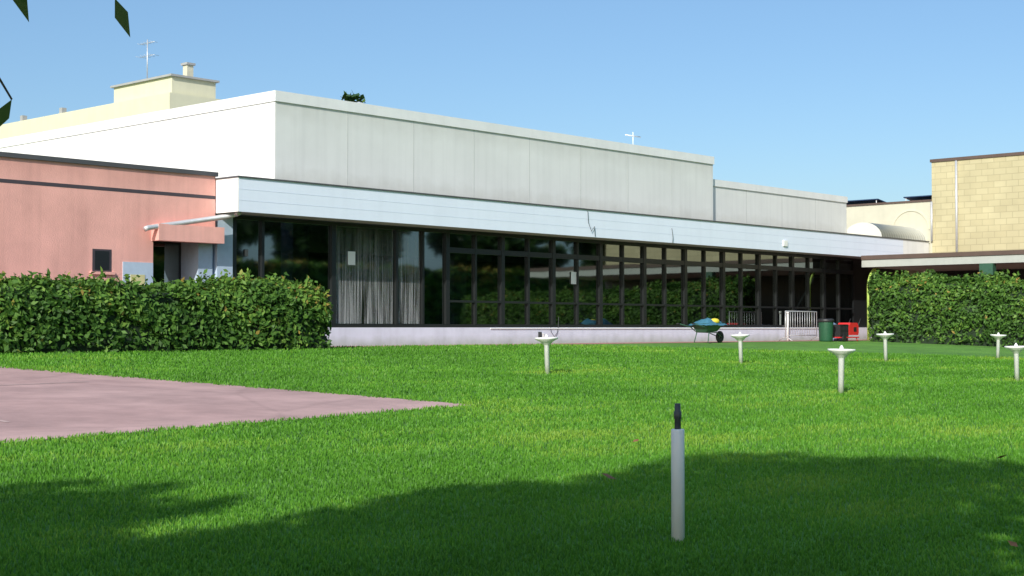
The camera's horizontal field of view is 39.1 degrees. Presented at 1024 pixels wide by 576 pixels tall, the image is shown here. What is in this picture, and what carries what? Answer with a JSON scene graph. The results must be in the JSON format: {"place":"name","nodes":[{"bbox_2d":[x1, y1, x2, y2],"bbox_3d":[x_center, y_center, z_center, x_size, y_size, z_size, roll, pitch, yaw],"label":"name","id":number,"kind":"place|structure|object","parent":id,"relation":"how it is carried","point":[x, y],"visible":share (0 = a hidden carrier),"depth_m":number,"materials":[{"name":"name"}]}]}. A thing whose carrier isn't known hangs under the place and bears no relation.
{"place":"outdoors","nodes":[
{"label":"outdoors","id":0,"kind":"place"},
{"bbox_2d":[0,78,11,99],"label":"shade tree twigs","id":1,"kind":"object","parent":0,"point":[5,88],"visible":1,"depth_m":3.91,"materials":[{"name":"brown wood"}]},
{"bbox_2d":[0,0,129,125],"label":"leaves","id":2,"kind":"object","parent":1,"relation":"attached to","point":[121,16],"visible":1,"depth_m":3.99,"materials":[{"name":"green plant"}]},
{"bbox_2d":[0,381,87,421],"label":"pavement marking","id":3,"kind":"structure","parent":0,"point":[39,383],"depth_m":18.96,"materials":[{"name":"paint"}]},
{"bbox_2d":[0,157,224,281],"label":"pink building","id":4,"kind":"structure","parent":0,"point":[55,231],"depth_m":31.61,"materials":[{"name":"pink paint"}]},
{"bbox_2d":[0,152,217,176],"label":"roof edge trim","id":5,"kind":"structure","parent":4,"relation":"on","point":[93,162],"depth_m":31.86,"materials":[{"name":"metal"}]},
{"bbox_2d":[95,241,180,279],"bbox_3d":[-8.691,0.085,33.048,0.487,2.600,2.933,-1,-2,24],"label":"pink building frame","id":6,"kind":"object","parent":4,"relation":"attached to","point":[102,259],"visible":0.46,"depth_m":31.87,"materials":[{"name":"metal"}]},
{"bbox_2d":[153,243,178,283],"bbox_3d":[-8.288,0.081,33.804,0.001,2.250,1.080,-1,-2,43],"label":"doorway","id":7,"kind":"structure","parent":4,"relation":"in","point":[166,262],"depth_m":33.96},
{"bbox_2d":[122,242,212,284],"bbox_3d":[-8.186,0.095,33.390,0.919,2.600,2.490,-1,-2,43],"label":"wall panel","id":8,"kind":"object","parent":4,"relation":"attached to","point":[196,258],"visible":0.18,"depth_m":33.91,"materials":[{"name":"paint"}]},
{"bbox_2d":[130,274,144,284],"bbox_3d":[-8.433,-0.141,32.441,0.010,0.320,0.370,-1,-2,43],"label":"sign","id":9,"kind":"object","parent":8,"relation":"attached to","point":[142,278],"visible":0.43,"depth_m":32.47,"materials":[{"name":"beige"}]},
{"bbox_2d":[212,214,232,278],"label":"wall","id":10,"kind":"structure","parent":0,"point":[222,256],"depth_m":34.30,"materials":[{"name":"white paint"}]},
{"bbox_2d":[0,340,1023,575],"bbox_3d":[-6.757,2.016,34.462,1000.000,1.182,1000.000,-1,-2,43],"label":"lawn ground","id":11,"kind":"structure","parent":0,"point":[865,346],"depth_m":10.67,"materials":[{"name":"green plant"}]},
{"bbox_2d":[0,76,220,138],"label":"cream building","id":12,"kind":"structure","parent":11,"relation":"on","point":[166,93],"depth_m":78.40,"materials":[{"name":"beige paint"}]},
{"bbox_2d":[20,62,219,120],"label":"roof coping","id":13,"kind":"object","parent":12,"relation":"on","point":[24,117],"depth_m":77.89,"materials":[{"name":"grey metal"}]},
{"bbox_2d":[140,40,158,77],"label":"antenna","id":14,"kind":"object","parent":13,"relation":"on","point":[147,54],"depth_m":79.18,"materials":[{"name":"metal"}]},
{"bbox_2d":[183,65,192,76],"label":"chimney","id":15,"kind":"object","parent":13,"relation":"on","point":[187,70],"visible":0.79,"depth_m":77.77,"materials":[{"name":"beige paint"}]},
{"bbox_2d":[0,266,333,353],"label":"hedge","id":16,"kind":"object","parent":11,"relation":"on","point":[270,290],"depth_m":29.79,"materials":[{"name":"green plant"}]},
{"bbox_2d":[0,367,464,442],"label":"red court","id":17,"kind":"object","parent":11,"relation":"on","point":[54,406],"depth_m":16.36,"materials":[{"name":"concrete"}]},
{"bbox_2d":[341,91,365,102],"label":"tree","id":18,"kind":"object","parent":11,"relation":"on","point":[358,97],"depth_m":78.96,"materials":[{"name":"green plant"}]},
{"bbox_2d":[535,334,557,373],"bbox_3d":[0.599,1.169,24.631,0.400,0.761,0.400,-2,-2,16],"label":"garden light","id":19,"kind":"object","parent":11,"relation":"on","point":[546,341],"visible":0.98,"depth_m":24.59,"materials":[{"name":"white plastic"}]},
{"bbox_2d":[334,340,858,346],"bbox_3d":[2.938,1.679,43.899,2.500,0.001,53.000,-1,-2,43],"label":"paved strip","id":20,"kind":"object","parent":11,"relation":"on","point":[633,342],"depth_m":45.61,"materials":[{"name":"grey concrete"}]},
{"bbox_2d":[0,90,928,253],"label":"white wall","id":21,"kind":"structure","parent":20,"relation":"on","point":[234,136],"depth_m":38.74,"materials":[{"name":"white paint"}]},
{"bbox_2d":[143,212,240,231],"bbox_3d":[-7.413,-1.546,33.232,2.436,0.604,0.383,1,-2,-39],"label":"pole","id":22,"kind":"object","parent":21,"relation":"attached to","point":[196,220],"visible":0.97,"depth_m":33.32,"materials":[{"name":"metal"}]},
{"bbox_2d":[245,249,541,336],"bbox_3d":[-2.793,0.281,38.739,0.041,2.220,10.750,-1,-2,43],"label":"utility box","id":23,"kind":"object","parent":21,"relation":"attached to","point":[539,333],"visible":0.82,"depth_m":34.90,"materials":[{"name":"plastic"}]},
{"bbox_2d":[216,211,860,258],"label":"fascia bottom trim","id":24,"kind":"structure","parent":21,"relation":"attached to","point":[481,230],"depth_m":41.26,"materials":[{"name":"grey metal"}]},
{"bbox_2d":[233,215,852,326],"bbox_3d":[3.263,-0.106,45.417,0.130,2.700,29.600,-1,-2,43],"label":"hall window frame","id":25,"kind":"object","parent":21,"relation":"attached to","point":[553,255],"visible":0.9,"depth_m":43.78,"materials":[{"name":"black metal"}]},
{"bbox_2d":[236,219,851,324],"bbox_3d":[3.252,-0.105,45.427,0.001,2.700,29.600,-1,-2,43],"label":"window glass","id":26,"kind":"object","parent":25,"relation":"in","point":[300,252],"depth_m":41.90,"materials":[{"name":"black glass"}]},
{"bbox_2d":[274,101,846,232],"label":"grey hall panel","id":27,"kind":"structure","parent":21,"relation":"attached to","point":[310,143],"depth_m":42.51,"materials":[{"name":"grey metal"}]},
{"bbox_2d":[347,112,815,229],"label":"wall panel joints","id":28,"kind":"object","parent":27,"relation":"attached to","point":[529,170],"visible":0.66,"depth_m":43.22,"materials":[{"name":"grey metal"}]},
{"bbox_2d":[274,90,847,202],"bbox_3d":[3.697,-4.184,46.828,0.270,0.990,28.760,-1,-2,43],"label":"roof coping","id":29,"kind":"object","parent":21,"relation":"on","point":[327,103],"visible":1,"depth_m":42.99,"materials":[{"name":"grey metal"}]},
{"bbox_2d":[239,177,902,256],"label":"fascia","id":30,"kind":"structure","parent":21,"relation":"attached to","point":[403,208],"depth_m":40.84,"materials":[{"name":"white metal"}]},
{"bbox_2d":[215,175,928,241],"bbox_3d":[4.766,-2.237,46.783,1.630,0.035,34.640,-1,-2,43],"label":"hall flashing","id":31,"kind":"object","parent":30,"relation":"attached to","point":[538,204],"visible":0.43,"depth_m":40.73,"materials":[{"name":"grey metal"}]},
{"bbox_2d":[348,240,818,336],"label":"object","id":32,"kind":"object","parent":21,"relation":"attached to","point":[351,257],"visible":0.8,"depth_m":43.95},
{"bbox_2d":[550,219,672,336],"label":"fascia cables","id":33,"kind":"object","parent":21,"relation":"attached to","point":[558,317],"visible":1,"depth_m":43.11,"materials":[{"name":"grey plastic"}]},
{"bbox_2d":[847,222,925,240],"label":"barrel vault roof","id":34,"kind":"structure","parent":21,"relation":"on","point":[875,229],"depth_m":57.23,"materials":[{"name":"white metal"}]},
{"bbox_2d":[325,327,871,345],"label":"low wall","id":35,"kind":"structure","parent":20,"relation":"on","point":[359,336],"depth_m":42.36,"materials":[{"name":"white concrete"}]},
{"bbox_2d":[786,312,788,340],"bbox_3d":[10.067,1.381,52.571,0.110,1.080,0.105,-1,-2,43],"label":"gate post","id":36,"kind":"object","parent":20,"relation":"on","point":[787,313],"visible":0.83,"depth_m":52.54,"materials":[{"name":"white plastic"}]},
{"bbox_2d":[778,311,818,340],"bbox_3d":[10.309,1.353,51.329,0.574,1.070,2.140,-1,-2,43],"label":"crowd barrier","id":37,"kind":"object","parent":20,"relation":"on","point":[802,325],"visible":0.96,"depth_m":51.32,"materials":[{"name":"metal"}]},
{"bbox_2d":[867,268,877,339],"bbox_3d":[13.806,0.564,55.002,0.100,2.847,0.902,-1,-2,43],"label":"ivy-covered post","id":38,"kind":"object","parent":20,"relation":"on","point":[868,297],"visible":0.52,"depth_m":54.67,"materials":[{"name":"green plant"}]},
{"bbox_2d":[671,403,684,541],"bbox_3d":[0.895,1.021,7.769,0.072,0.795,0.072,-1,-2,43],"label":"riser post","id":39,"kind":"object","parent":11,"relation":"on","point":[677,488],"visible":0.93,"depth_m":7.74,"materials":[{"name":"white plastic"}]},
{"bbox_2d":[676,323,723,342],"bbox_3d":[6.009,1.409,45.029,0.660,0.655,2.090,-1,-2,43],"label":"wheelbarrow","id":40,"kind":"object","parent":11,"relation":"on","point":[708,329],"visible":0.98,"depth_m":45.02,"materials":[{"name":"green paint"}]},
{"bbox_2d":[689,318,726,324],"bbox_3d":[6.161,1.054,45.204,0.800,0.250,1.180,-1,-2,43],"label":"wheelbarrow load","id":41,"kind":"object","parent":40,"relation":"in","point":[708,321],"visible":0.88,"depth_m":44.86},
{"bbox_2d":[731,332,749,362],"bbox_3d":[4.837,1.307,30.471,0.400,0.753,0.400,-2,-1,-5],"label":"garden light","id":42,"kind":"object","parent":11,"relation":"on","point":[739,337],"visible":0.95,"depth_m":30.43,"materials":[{"name":"white plastic"}]},
{"bbox_2d":[602,439,1017,546],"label":"fallen leaves","id":43,"kind":"object","parent":11,"relation":"on","point":[1012,543],"visible":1,"depth_m":10.07,"materials":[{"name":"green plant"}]},
{"bbox_2d":[818,319,833,341],"bbox_3d":[10.955,1.468,50.255,0.570,0.800,0.570,-1,-2,43],"label":"litter bin","id":44,"kind":"object","parent":11,"relation":"on","point":[825,326],"visible":1,"depth_m":50.05,"materials":[{"name":"green plastic"}]},
{"bbox_2d":[828,345,855,393],"bbox_3d":[4.806,1.229,21.020,0.400,0.787,0.400,1,-3,9],"label":"garden light","id":45,"kind":"object","parent":11,"relation":"on","point":[841,354],"visible":0.98,"depth_m":20.98,"materials":[{"name":"white plastic"}]},
{"bbox_2d":[833,319,860,340],"bbox_3d":[11.849,1.492,51.226,0.640,0.820,1.560,-1,-2,43],"label":"red machine on trolley","id":46,"kind":"object","parent":11,"relation":"on","point":[843,331],"visible":0.87,"depth_m":50.79,"materials":[{"name":"metal"}]},
{"bbox_2d":[876,331,893,361],"bbox_3d":[8.672,1.397,33.441,0.400,0.784,0.400,-1,-2,-5],"label":"garden light","id":47,"kind":"object","parent":11,"relation":"on","point":[884,336],"visible":0.98,"depth_m":33.40,"materials":[{"name":"white plastic"}]},
{"bbox_2d":[846,201,931,274],"bbox_3d":[14.510,-0.181,78.979,31.100,5.650,25.800,-1,-2,43],"label":"cream wing","id":48,"kind":"object","parent":11,"relation":"on","point":[886,214],"visible":0.09,"depth_m":60.09,"materials":[{"name":"beige paint"}]},
{"bbox_2d":[846,195,931,204],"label":"solar panels","id":49,"kind":"object","parent":48,"relation":"on","point":[910,198],"visible":0.36,"depth_m":62.73,"materials":[{"name":"black glass"}]},
{"bbox_2d":[892,209,929,228],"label":"arch trim","id":50,"kind":"structure","parent":48,"relation":"attached to","point":[921,213],"depth_m":59.55,"materials":[{"name":"beige paint"}]},
{"bbox_2d":[867,268,1023,346],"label":"hedge","id":51,"kind":"object","parent":11,"relation":"on","point":[931,279],"depth_m":49.86,"materials":[{"name":"green plant"}]},
{"bbox_2d":[932,155,1023,252],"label":"brick wing","id":52,"kind":"object","parent":11,"relation":"on","point":[991,204],"visible":0.5,"depth_m":57.64,"materials":[{"name":"beige brick"}]},
{"bbox_2d":[846,152,1023,259],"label":"roof edge","id":53,"kind":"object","parent":52,"relation":"on","point":[949,254],"depth_m":53.96,"materials":[{"name":"metal"}]},
{"bbox_2d":[862,254,1023,270],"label":"canopy roof","id":54,"kind":"structure","parent":53,"relation":"attached to","point":[965,263],"depth_m":53.23,"materials":[{"name":"white metal"}]},
{"bbox_2d":[930,161,957,251],"bbox_3d":[17.581,-3.141,58.597,1.175,4.010,0.100,-1,-2,43],"label":"drainpipe","id":55,"kind":"object","parent":52,"relation":"attached to","point":[956,207],"visible":0.83,"depth_m":58.22,"materials":[{"name":"metal"}]},
{"bbox_2d":[979,263,995,276],"bbox_3d":[17.000,0.505,51.459,0.500,2.770,0.320,-1,-2,43],"label":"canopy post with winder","id":56,"kind":"object","parent":52,"relation":"on","point":[987,268],"visible":0.38,"depth_m":51.37,"materials":[{"name":"green paint"}]},
{"bbox_2d":[990,332,1006,358],"bbox_3d":[12.451,1.519,36.887,0.400,0.758,0.400,2,-1,-27],"label":"garden light","id":57,"kind":"object","parent":11,"relation":"on","point":[998,337],"visible":0.97,"depth_m":36.85,"materials":[{"name":"white plastic"}]},
{"bbox_2d":[1004,343,1023,380],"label":"garden light","id":58,"kind":"object","parent":11,"relation":"on","point":[1015,349],"visible":0.94,"depth_m":25.79,"materials":[{"name":"white plastic"}]},
{"bbox_2d":[0,0,1023,201],"label":"sky","id":59,"kind":"structure","parent":0,"point":[852,99],"materials":[{"name":"blue"}]},
{"bbox_2d":[239,188,900,252],"bbox_3d":[4.613,-1.856,45.445,0.003,0.272,32.400,-1,-2,43],"label":"hall fascia line","id":60,"kind":"object","parent":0,"point":[537,223],"visible":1,"depth_m":40.79,"materials":[{"name":"grey metal"}]},
{"bbox_2d":[833,323,847,340],"bbox_3d":[11.694,1.558,52.280,1.006,0.711,0.996,0,-2,-8],"label":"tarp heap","id":61,"kind":"object","parent":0,"point":[837,339],"visible":0.2,"depth_m":51.91,"materials":[{"name":"plastic"}]},
{"bbox_2d":[851,259,1023,326],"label":"wall","id":62,"kind":"structure","parent":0,"point":[859,277],"depth_m":57.01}
]}

